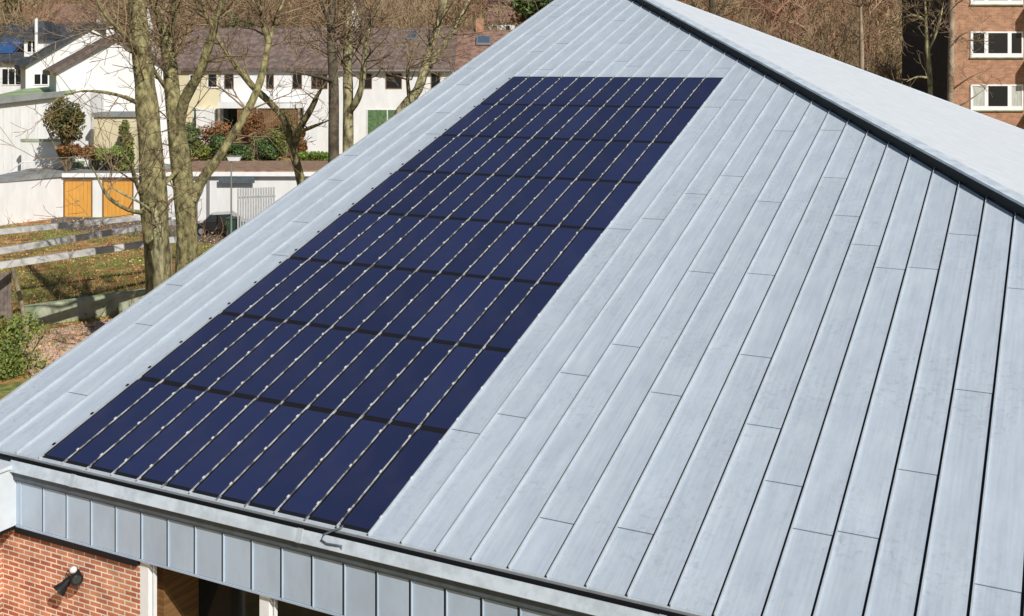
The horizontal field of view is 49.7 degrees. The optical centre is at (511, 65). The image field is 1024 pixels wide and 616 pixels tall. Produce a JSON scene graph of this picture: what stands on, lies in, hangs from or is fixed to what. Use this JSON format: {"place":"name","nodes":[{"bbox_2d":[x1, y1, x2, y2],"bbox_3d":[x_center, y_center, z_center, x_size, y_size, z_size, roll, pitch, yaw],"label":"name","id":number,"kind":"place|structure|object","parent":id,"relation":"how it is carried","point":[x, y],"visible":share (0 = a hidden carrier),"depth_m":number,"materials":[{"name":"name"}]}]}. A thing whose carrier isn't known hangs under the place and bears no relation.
{"place":"outdoors","nodes":[
{"label":"outdoors","id":0,"kind":"place"},
{"bbox_2d":[22,319,109,376],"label":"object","id":1,"kind":"structure","parent":0,"point":[67,347],"depth_m":35.85,"materials":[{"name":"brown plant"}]},
{"bbox_2d":[0,0,901,399],"bbox_3d":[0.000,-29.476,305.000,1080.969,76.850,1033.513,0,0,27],"label":"ground","id":2,"kind":"structure","parent":0,"point":[8,386],"depth_m":48.83,"materials":[{"name":"brown plant"}]},
{"bbox_2d":[0,312,54,380],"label":"shrub","id":3,"kind":"object","parent":2,"relation":"on","point":[7,370],"visible":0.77,"depth_m":32.19,"materials":[{"name":"green plant"}]},
{"bbox_2d":[0,87,103,174],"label":"flat annex","id":4,"kind":"object","parent":2,"relation":"on","point":[14,109],"visible":0.41,"depth_m":70.00,"materials":[{"name":"white paint"}]},
{"bbox_2d":[14,21,104,88],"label":"gable house","id":5,"kind":"structure","parent":2,"relation":"on","point":[31,68],"depth_m":78.32,"materials":[{"name":"paint"}]},
{"bbox_2d":[0,18,119,93],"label":"slate roofed house","id":6,"kind":"structure","parent":2,"relation":"on","point":[11,55],"depth_m":92.33,"materials":[{"name":"white paint"}]},
{"bbox_2d":[40,96,86,170],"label":"round tree","id":7,"kind":"object","parent":2,"relation":"on","point":[62,118],"visible":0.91,"depth_m":66.30,"materials":[{"name":"green plant"}]},
{"bbox_2d":[21,288,144,326],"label":"wall","id":8,"kind":"structure","parent":2,"relation":"on","point":[54,312],"depth_m":39.05,"materials":[{"name":"concrete"}]},
{"bbox_2d":[0,164,170,224],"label":"garage block","id":9,"kind":"structure","parent":2,"relation":"on","point":[21,200],"depth_m":65.29,"materials":[{"name":"white paint"}]},
{"bbox_2d":[20,139,62,169],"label":"garden wall","id":10,"kind":"structure","parent":9,"relation":"on","point":[44,148],"depth_m":68.50,"materials":[{"name":"paint"}]},
{"bbox_2d":[65,181,90,216],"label":"garage door","id":11,"kind":"structure","parent":9,"relation":"in","point":[79,194],"depth_m":65.36,"materials":[{"name":"orange wood"}]},
{"bbox_2d":[104,181,131,216],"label":"garage door","id":12,"kind":"structure","parent":9,"relation":"in","point":[110,210],"depth_m":65.36,"materials":[{"name":"orange wood"}]},
{"bbox_2d":[0,212,175,341],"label":"fence","id":13,"kind":"object","parent":2,"relation":"on","point":[11,264],"visible":0.63,"depth_m":37.52,"materials":[{"name":"white wood"}]},
{"bbox_2d":[0,227,210,352],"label":"grass","id":14,"kind":"structure","parent":2,"relation":"on","point":[104,276],"depth_m":46.79,"materials":[{"name":"green plant"}]},
{"bbox_2d":[42,26,180,163],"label":"gable house","id":15,"kind":"structure","parent":2,"relation":"on","point":[71,70],"depth_m":72.47,"materials":[{"name":"white paint"}]},
{"bbox_2d":[0,0,228,294],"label":"bare tree","id":16,"kind":"object","parent":2,"relation":"on","point":[151,174],"visible":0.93,"depth_m":30.68,"materials":[{"name":"brown plant"}]},
{"bbox_2d":[91,111,138,167],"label":"flat annex","id":17,"kind":"object","parent":2,"relation":"on","point":[114,115],"visible":0.17,"depth_m":68.40,"materials":[{"name":"beige paint"}]},
{"bbox_2d":[0,210,235,372],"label":"leaf litter","id":18,"kind":"object","parent":2,"relation":"on","point":[77,289],"visible":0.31,"depth_m":47.15,"materials":[{"name":"brown plant"}]},
{"bbox_2d":[51,217,226,242],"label":"forecourt","id":19,"kind":"structure","parent":2,"relation":"on","point":[137,222],"depth_m":60.72,"materials":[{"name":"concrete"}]},
{"bbox_2d":[237,187,274,228],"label":"ribbed gate","id":20,"kind":"structure","parent":19,"relation":"on","point":[264,196],"depth_m":57.25,"materials":[{"name":"grey metal"}]},
{"bbox_2d":[97,128,180,288],"bbox_3d":[-9.710,5.268,28.870,2.070,7.341,1.513,0,0,-9],"label":"bare tree","id":21,"kind":"object","parent":2,"relation":"on","point":[158,253],"visible":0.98,"depth_m":29.36,"materials":[{"name":"brown plant"}]},
{"bbox_2d":[37,0,377,272],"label":"bare tree","id":22,"kind":"object","parent":2,"relation":"on","point":[187,188],"visible":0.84,"depth_m":31.78,"materials":[{"name":"brown plant"}]},
{"bbox_2d":[177,28,237,154],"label":"terraced house","id":23,"kind":"structure","parent":2,"relation":"on","point":[211,99],"depth_m":80.00,"materials":[{"name":"beige paint"}]},
{"bbox_2d":[164,0,327,184],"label":"bare tree","id":24,"kind":"object","parent":2,"relation":"on","point":[292,140],"visible":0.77,"depth_m":41.87,"materials":[{"name":"brown plant"}]},
{"bbox_2d":[165,161,327,220],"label":"garage block","id":25,"kind":"structure","parent":2,"relation":"on","point":[279,176],"depth_m":62.00,"materials":[{"name":"white paint"}]},
{"bbox_2d":[218,28,342,155],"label":"terraced house","id":26,"kind":"structure","parent":2,"relation":"on","point":[230,109],"depth_m":80.00,"materials":[{"name":"white paint"}]},
{"bbox_2d":[241,0,423,162],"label":"bare tree","id":27,"kind":"object","parent":2,"relation":"on","point":[331,79],"visible":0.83,"depth_m":35.86,"materials":[{"name":"brown plant"}]},
{"bbox_2d":[270,0,431,151],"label":"bare tree","id":28,"kind":"object","parent":2,"relation":"on","point":[350,104],"visible":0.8,"depth_m":36.83,"materials":[{"name":"brown plant"}]},
{"bbox_2d":[336,28,457,153],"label":"terraced house","id":29,"kind":"structure","parent":2,"relation":"on","point":[380,101],"depth_m":80.00,"materials":[{"name":"white paint"}]},
{"bbox_2d":[338,0,541,116],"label":"bare tree","id":30,"kind":"object","parent":2,"relation":"on","point":[429,60],"visible":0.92,"depth_m":37.85,"materials":[{"name":"brown plant"}]},
{"bbox_2d":[0,0,901,73],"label":"hill woodland","id":31,"kind":"object","parent":2,"relation":"on","point":[796,6],"visible":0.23,"depth_m":114.07,"materials":[{"name":"brown plant"}]},
{"bbox_2d":[454,18,510,71],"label":"terraced house","id":32,"kind":"structure","parent":2,"relation":"on","point":[480,43],"depth_m":83.80,"materials":[{"name":"red tile"}]},
{"bbox_2d":[0,0,1023,615],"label":"metal roofed building","id":33,"kind":"structure","parent":2,"relation":"on","point":[764,356],"depth_m":16.30,"materials":[{"name":"metal"}]},
{"bbox_2d":[43,378,159,461],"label":"solar panel","id":34,"kind":"object","parent":33,"relation":"on","point":[71,443],"visible":1,"depth_m":17.46,"materials":[{"name":"blue glass"}]},
{"bbox_2d":[66,382,182,466],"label":"solar panel","id":35,"kind":"object","parent":33,"relation":"on","point":[107,438],"visible":1,"depth_m":17.23,"materials":[{"name":"blue glass"}]},
{"bbox_2d":[90,386,205,472],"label":"solar panel","id":36,"kind":"object","parent":33,"relation":"on","point":[121,451],"visible":1,"depth_m":17.00,"materials":[{"name":"blue glass"}]},
{"bbox_2d":[114,390,228,478],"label":"solar panel","id":37,"kind":"object","parent":33,"relation":"on","point":[162,442],"visible":1,"depth_m":16.77,"materials":[{"name":"blue glass"}]},
{"bbox_2d":[141,313,239,380],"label":"solar panel","id":38,"kind":"object","parent":33,"relation":"on","point":[169,363],"visible":1,"depth_m":19.22,"materials":[{"name":"blue glass"}]},
{"bbox_2d":[139,394,253,484],"bbox_3d":[-4.677,5.562,16.607,0.501,0.052,2.083,0,20,27],"label":"solar panel","id":39,"kind":"object","parent":33,"relation":"on","point":[181,453],"visible":1,"depth_m":16.54,"materials":[{"name":"blue glass"}]},
{"bbox_2d":[163,315,260,384],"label":"solar panel","id":40,"kind":"object","parent":33,"relation":"on","point":[200,359],"visible":1,"depth_m":18.99,"materials":[{"name":"blue glass"}]},
{"bbox_2d":[165,399,279,490],"bbox_3d":[-4.233,5.562,16.378,0.501,0.052,2.083,0,20,27],"label":"solar panel","id":41,"kind":"object","parent":33,"relation":"on","point":[205,460],"visible":1,"depth_m":16.31,"materials":[{"name":"blue glass"}]},
{"bbox_2d":[186,318,282,388],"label":"solar panel","id":42,"kind":"object","parent":33,"relation":"on","point":[210,374],"visible":1,"depth_m":18.76,"materials":[{"name":"blue glass"}]},
{"bbox_2d":[192,403,305,497],"bbox_3d":[-3.788,5.562,16.149,0.501,0.052,2.083,0,20,27],"label":"solar panel","id":43,"kind":"object","parent":33,"relation":"on","point":[227,471],"visible":1,"depth_m":16.08,"materials":[{"name":"blue glass"}]},
{"bbox_2d":[209,321,305,393],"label":"solar panel","id":44,"kind":"object","parent":33,"relation":"on","point":[249,364],"visible":1,"depth_m":18.52,"materials":[{"name":"blue glass"}]},
{"bbox_2d":[221,258,306,314],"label":"solar panel","id":45,"kind":"object","parent":33,"relation":"on","point":[250,297],"visible":1,"depth_m":20.97,"materials":[{"name":"blue glass"}]},
{"bbox_2d":[220,408,331,504],"bbox_3d":[-3.344,5.562,15.920,0.501,0.052,2.083,0,20,27],"label":"solar panel","id":46,"kind":"object","parent":33,"relation":"on","point":[264,467],"visible":1,"depth_m":15.85,"materials":[{"name":"blue glass"}]},
{"bbox_2d":[233,324,329,397],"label":"solar panel","id":47,"kind":"object","parent":33,"relation":"on","point":[265,375],"visible":1,"depth_m":18.29,"materials":[{"name":"blue glass"}]},
{"bbox_2d":[243,260,327,317],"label":"solar panel","id":48,"kind":"object","parent":33,"relation":"on","point":[279,293],"visible":1,"depth_m":20.73,"materials":[{"name":"blue glass"}]},
{"bbox_2d":[248,412,359,510],"bbox_3d":[-2.899,5.562,15.691,0.501,0.052,2.083,0,20,27],"label":"solar panel","id":49,"kind":"object","parent":33,"relation":"on","point":[280,486],"visible":1,"depth_m":15.62,"materials":[{"name":"blue glass"}]},
{"bbox_2d":[257,327,353,401],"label":"solar panel","id":50,"kind":"object","parent":33,"relation":"on","point":[301,368],"visible":1,"depth_m":18.07,"materials":[{"name":"blue glass"}]},
{"bbox_2d":[265,262,347,320],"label":"solar panel","id":51,"kind":"object","parent":33,"relation":"on","point":[286,308],"visible":1,"depth_m":20.50,"materials":[{"name":"blue glass"}]},
{"bbox_2d":[290,211,363,258],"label":"solar panel","id":52,"kind":"object","parent":33,"relation":"on","point":[322,238],"visible":1,"depth_m":22.71,"materials":[{"name":"blue glass"}]},
{"bbox_2d":[287,264,369,323],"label":"solar panel","id":53,"kind":"object","parent":33,"relation":"on","point":[323,298],"visible":1,"depth_m":20.27,"materials":[{"name":"blue glass"}]},
{"bbox_2d":[283,331,377,406],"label":"solar panel","id":54,"kind":"object","parent":33,"relation":"on","point":[328,370],"visible":1,"depth_m":17.84,"materials":[{"name":"blue glass"}]},
{"bbox_2d":[278,417,387,518],"bbox_3d":[-2.455,5.562,15.463,0.501,0.052,2.083,0,20,27],"label":"solar panel","id":55,"kind":"object","parent":33,"relation":"on","point":[316,485],"visible":1,"depth_m":15.39,"materials":[{"name":"blue glass"}]},
{"bbox_2d":[310,212,383,260],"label":"solar panel","id":56,"kind":"object","parent":33,"relation":"on","point":[344,238],"visible":1,"depth_m":22.48,"materials":[{"name":"blue glass"}]},
{"bbox_2d":[310,266,391,326],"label":"solar panel","id":57,"kind":"object","parent":33,"relation":"on","point":[334,311],"visible":1,"depth_m":20.04,"materials":[{"name":"blue glass"}]},
{"bbox_2d":[309,334,402,411],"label":"solar panel","id":58,"kind":"object","parent":33,"relation":"on","point":[338,390],"visible":1,"depth_m":17.60,"materials":[{"name":"blue glass"}]},
{"bbox_2d":[308,422,417,525],"bbox_3d":[-2.010,5.562,15.234,0.501,0.052,2.083,0,20,27],"label":"solar panel","id":59,"kind":"object","parent":33,"relation":"on","point":[338,501],"visible":1,"depth_m":15.16,"materials":[{"name":"blue glass"}]},
{"bbox_2d":[331,214,403,263],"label":"solar panel","id":60,"kind":"object","parent":33,"relation":"on","point":[359,245],"visible":1,"depth_m":22.25,"materials":[{"name":"blue glass"}]},
{"bbox_2d":[333,268,414,329],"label":"solar panel","id":61,"kind":"object","parent":33,"relation":"on","point":[370,302],"visible":1,"depth_m":19.82,"materials":[{"name":"blue glass"}]},
{"bbox_2d":[348,170,413,211],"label":"solar panel","id":62,"kind":"object","parent":33,"relation":"on","point":[378,192],"visible":1,"depth_m":24.45,"materials":[{"name":"blue glass"}]},
{"bbox_2d":[336,337,428,415],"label":"solar panel","id":63,"kind":"object","parent":33,"relation":"on","point":[371,388],"visible":1,"depth_m":17.38,"materials":[{"name":"blue glass"}]},
{"bbox_2d":[352,215,424,265],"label":"solar panel","id":64,"kind":"object","parent":33,"relation":"on","point":[385,242],"visible":1,"depth_m":22.02,"materials":[{"name":"blue glass"}]},
{"bbox_2d":[339,427,445,532],"bbox_3d":[-1.565,5.562,15.005,0.501,0.052,2.083,0,20,27],"label":"solar panel","id":65,"kind":"object","parent":33,"relation":"on","point":[370,507],"visible":1,"depth_m":14.93,"materials":[{"name":"blue glass"}]},
{"bbox_2d":[357,271,437,333],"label":"solar panel","id":66,"kind":"object","parent":33,"relation":"on","point":[389,309],"visible":1,"depth_m":19.59,"materials":[{"name":"blue glass"}]},
{"bbox_2d":[368,171,432,212],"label":"solar panel","id":67,"kind":"object","parent":33,"relation":"on","point":[393,197],"visible":1,"depth_m":24.23,"materials":[{"name":"blue glass"}]},
{"bbox_2d":[363,341,454,420],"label":"solar panel","id":68,"kind":"object","parent":33,"relation":"on","point":[403,387],"visible":1,"depth_m":17.15,"materials":[{"name":"blue glass"}]},
{"bbox_2d":[374,217,444,267],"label":"solar panel","id":69,"kind":"object","parent":33,"relation":"on","point":[402,248],"visible":1,"depth_m":21.79,"materials":[{"name":"blue glass"}]},
{"bbox_2d":[387,172,451,214],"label":"solar panel","id":70,"kind":"object","parent":33,"relation":"on","point":[417,195],"visible":1,"depth_m":24.00,"materials":[{"name":"blue glass"}]},
{"bbox_2d":[381,273,461,336],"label":"solar panel","id":71,"kind":"object","parent":33,"relation":"on","point":[416,309],"visible":1,"depth_m":19.36,"materials":[{"name":"blue glass"}]},
{"bbox_2d":[396,218,466,269],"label":"solar panel","id":72,"kind":"object","parent":33,"relation":"on","point":[429,245],"visible":1,"depth_m":21.56,"materials":[{"name":"blue glass"}]},
{"bbox_2d":[391,344,482,426],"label":"solar panel","id":73,"kind":"object","parent":33,"relation":"on","point":[421,403],"visible":1,"depth_m":16.92,"materials":[{"name":"blue glass"}]},
{"bbox_2d":[407,173,470,215],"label":"solar panel","id":74,"kind":"object","parent":33,"relation":"on","point":[430,202],"visible":1,"depth_m":23.77,"materials":[{"name":"blue glass"}]},
{"bbox_2d":[407,275,485,339],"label":"solar panel","id":75,"kind":"object","parent":33,"relation":"on","point":[438,315],"visible":1,"depth_m":19.12,"materials":[{"name":"blue glass"}]},
{"bbox_2d":[418,220,488,272],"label":"solar panel","id":76,"kind":"object","parent":33,"relation":"on","point":[444,254],"visible":1,"depth_m":21.33,"materials":[{"name":"blue glass"}]},
{"bbox_2d":[427,174,490,217],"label":"solar panel","id":77,"kind":"object","parent":33,"relation":"on","point":[456,198],"visible":1,"depth_m":23.54,"materials":[{"name":"blue glass"}]},
{"bbox_2d":[421,348,509,431],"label":"solar panel","id":78,"kind":"object","parent":33,"relation":"on","point":[451,406],"visible":1,"depth_m":16.69,"materials":[{"name":"blue glass"}]},
{"bbox_2d":[432,278,509,343],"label":"solar panel","id":79,"kind":"object","parent":33,"relation":"on","point":[462,320],"visible":1,"depth_m":18.89,"materials":[{"name":"blue glass"}]},
{"bbox_2d":[441,221,510,274],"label":"solar panel","id":80,"kind":"object","parent":33,"relation":"on","point":[471,252],"visible":1,"depth_m":21.10,"materials":[{"name":"blue glass"}]},
{"bbox_2d":[449,175,510,218],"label":"solar panel","id":81,"kind":"object","parent":33,"relation":"on","point":[473,203],"visible":1,"depth_m":23.31,"materials":[{"name":"blue glass"}]},
{"bbox_2d":[459,280,535,346],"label":"solar panel","id":82,"kind":"object","parent":33,"relation":"on","point":[492,318],"visible":1,"depth_m":18.66,"materials":[{"name":"blue glass"}]},
{"bbox_2d":[465,223,533,276],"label":"solar panel","id":83,"kind":"object","parent":33,"relation":"on","point":[487,262],"visible":1,"depth_m":20.87,"materials":[{"name":"blue glass"}]},
{"bbox_2d":[470,176,531,220],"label":"solar panel","id":84,"kind":"object","parent":33,"relation":"on","point":[493,206],"visible":1,"depth_m":23.07,"materials":[{"name":"blue glass"}]},
{"bbox_2d":[474,137,529,174],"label":"solar panel","id":85,"kind":"object","parent":33,"relation":"on","point":[500,157],"visible":1,"depth_m":25.28,"materials":[{"name":"blue glass"}]},
{"bbox_2d":[494,138,548,175],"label":"solar panel","id":86,"kind":"object","parent":33,"relation":"on","point":[522,156],"visible":1,"depth_m":25.05,"materials":[{"name":"blue glass"}]},
{"bbox_2d":[492,177,552,222],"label":"solar panel","id":87,"kind":"object","parent":33,"relation":"on","point":[520,202],"visible":1,"depth_m":22.84,"materials":[{"name":"blue glass"}]},
{"bbox_2d":[485,282,560,350],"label":"solar panel","id":88,"kind":"object","parent":33,"relation":"on","point":[519,321],"visible":1,"depth_m":18.44,"materials":[{"name":"blue glass"}]},
{"bbox_2d":[489,225,556,279],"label":"solar panel","id":89,"kind":"object","parent":33,"relation":"on","point":[515,260],"visible":1,"depth_m":20.64,"materials":[{"name":"blue glass"}]},
{"bbox_2d":[514,139,569,176],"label":"solar panel","id":90,"kind":"object","parent":33,"relation":"on","point":[540,158],"visible":1,"depth_m":24.84,"materials":[{"name":"blue glass"}]},
{"bbox_2d":[514,178,574,223],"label":"solar panel","id":91,"kind":"object","parent":33,"relation":"on","point":[536,209],"visible":1,"depth_m":22.62,"materials":[{"name":"blue glass"}]},
{"bbox_2d":[514,226,579,281],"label":"solar panel","id":92,"kind":"object","parent":33,"relation":"on","point":[542,259],"visible":1,"depth_m":20.41,"materials":[{"name":"blue glass"}]},
{"bbox_2d":[535,139,588,177],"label":"solar panel","id":93,"kind":"object","parent":33,"relation":"on","point":[554,166],"visible":1,"depth_m":24.59,"materials":[{"name":"blue glass"}]},
{"bbox_2d":[536,180,595,225],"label":"solar panel","id":94,"kind":"object","parent":33,"relation":"on","point":[561,208],"visible":1,"depth_m":22.39,"materials":[{"name":"blue glass"}]},
{"bbox_2d":[539,228,603,284],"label":"solar panel","id":95,"kind":"object","parent":33,"relation":"on","point":[568,260],"visible":1,"depth_m":20.19,"materials":[{"name":"blue glass"}]},
{"bbox_2d":[556,140,608,178],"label":"solar panel","id":96,"kind":"object","parent":33,"relation":"on","point":[582,159],"visible":1,"depth_m":24.36,"materials":[{"name":"blue glass"}]},
{"bbox_2d":[560,181,617,227],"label":"solar panel","id":97,"kind":"object","parent":33,"relation":"on","point":[587,206],"visible":1,"depth_m":22.16,"materials":[{"name":"blue glass"}]},
{"bbox_2d":[577,141,629,180],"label":"solar panel","id":98,"kind":"object","parent":33,"relation":"on","point":[602,161],"visible":1,"depth_m":24.14,"materials":[{"name":"blue glass"}]},
{"bbox_2d":[584,182,640,229],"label":"solar panel","id":99,"kind":"object","parent":33,"relation":"on","point":[609,208],"visible":1,"depth_m":21.94,"materials":[{"name":"blue glass"}]},
{"bbox_2d":[599,141,650,181],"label":"solar panel","id":100,"kind":"object","parent":33,"relation":"on","point":[624,161],"visible":1,"depth_m":23.90,"materials":[{"name":"blue glass"}]},
{"bbox_2d":[621,142,671,182],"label":"solar panel","id":101,"kind":"object","parent":33,"relation":"on","point":[645,163],"visible":1,"depth_m":23.68,"materials":[{"name":"blue glass"}]},
{"bbox_2d":[782,0,880,63],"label":"bare tree","id":102,"kind":"object","parent":2,"relation":"on","point":[839,27],"visible":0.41,"depth_m":84.68,"materials":[{"name":"brown plant"}]},
{"bbox_2d":[805,0,886,69],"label":"bare tree","id":103,"kind":"object","parent":2,"relation":"on","point":[847,54],"visible":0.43,"depth_m":81.27,"materials":[{"name":"brown plant"}]},
{"bbox_2d":[852,0,974,95],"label":"bare tree","id":104,"kind":"object","parent":2,"relation":"on","point":[928,67],"visible":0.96,"depth_m":49.95,"materials":[{"name":"brown plant"}]},
{"bbox_2d":[902,0,1023,128],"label":"brick flats","id":105,"kind":"structure","parent":2,"relation":"on","point":[1004,25],"depth_m":58.00,"materials":[{"name":"brown brick"}]},
{"bbox_2d":[969,31,1023,57],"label":"window","id":106,"kind":"structure","parent":105,"relation":"in","point":[1010,43],"depth_m":57.98,"materials":[{"name":"white paint"}]},
{"bbox_2d":[970,84,1023,110],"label":"window","id":107,"kind":"structure","parent":105,"relation":"in","point":[1006,97],"depth_m":57.98,"materials":[{"name":"white paint"}]},
{"bbox_2d":[939,0,1001,105],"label":"bare tree","id":108,"kind":"object","parent":2,"relation":"on","point":[952,40],"visible":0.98,"depth_m":48.87,"materials":[{"name":"brown plant"}]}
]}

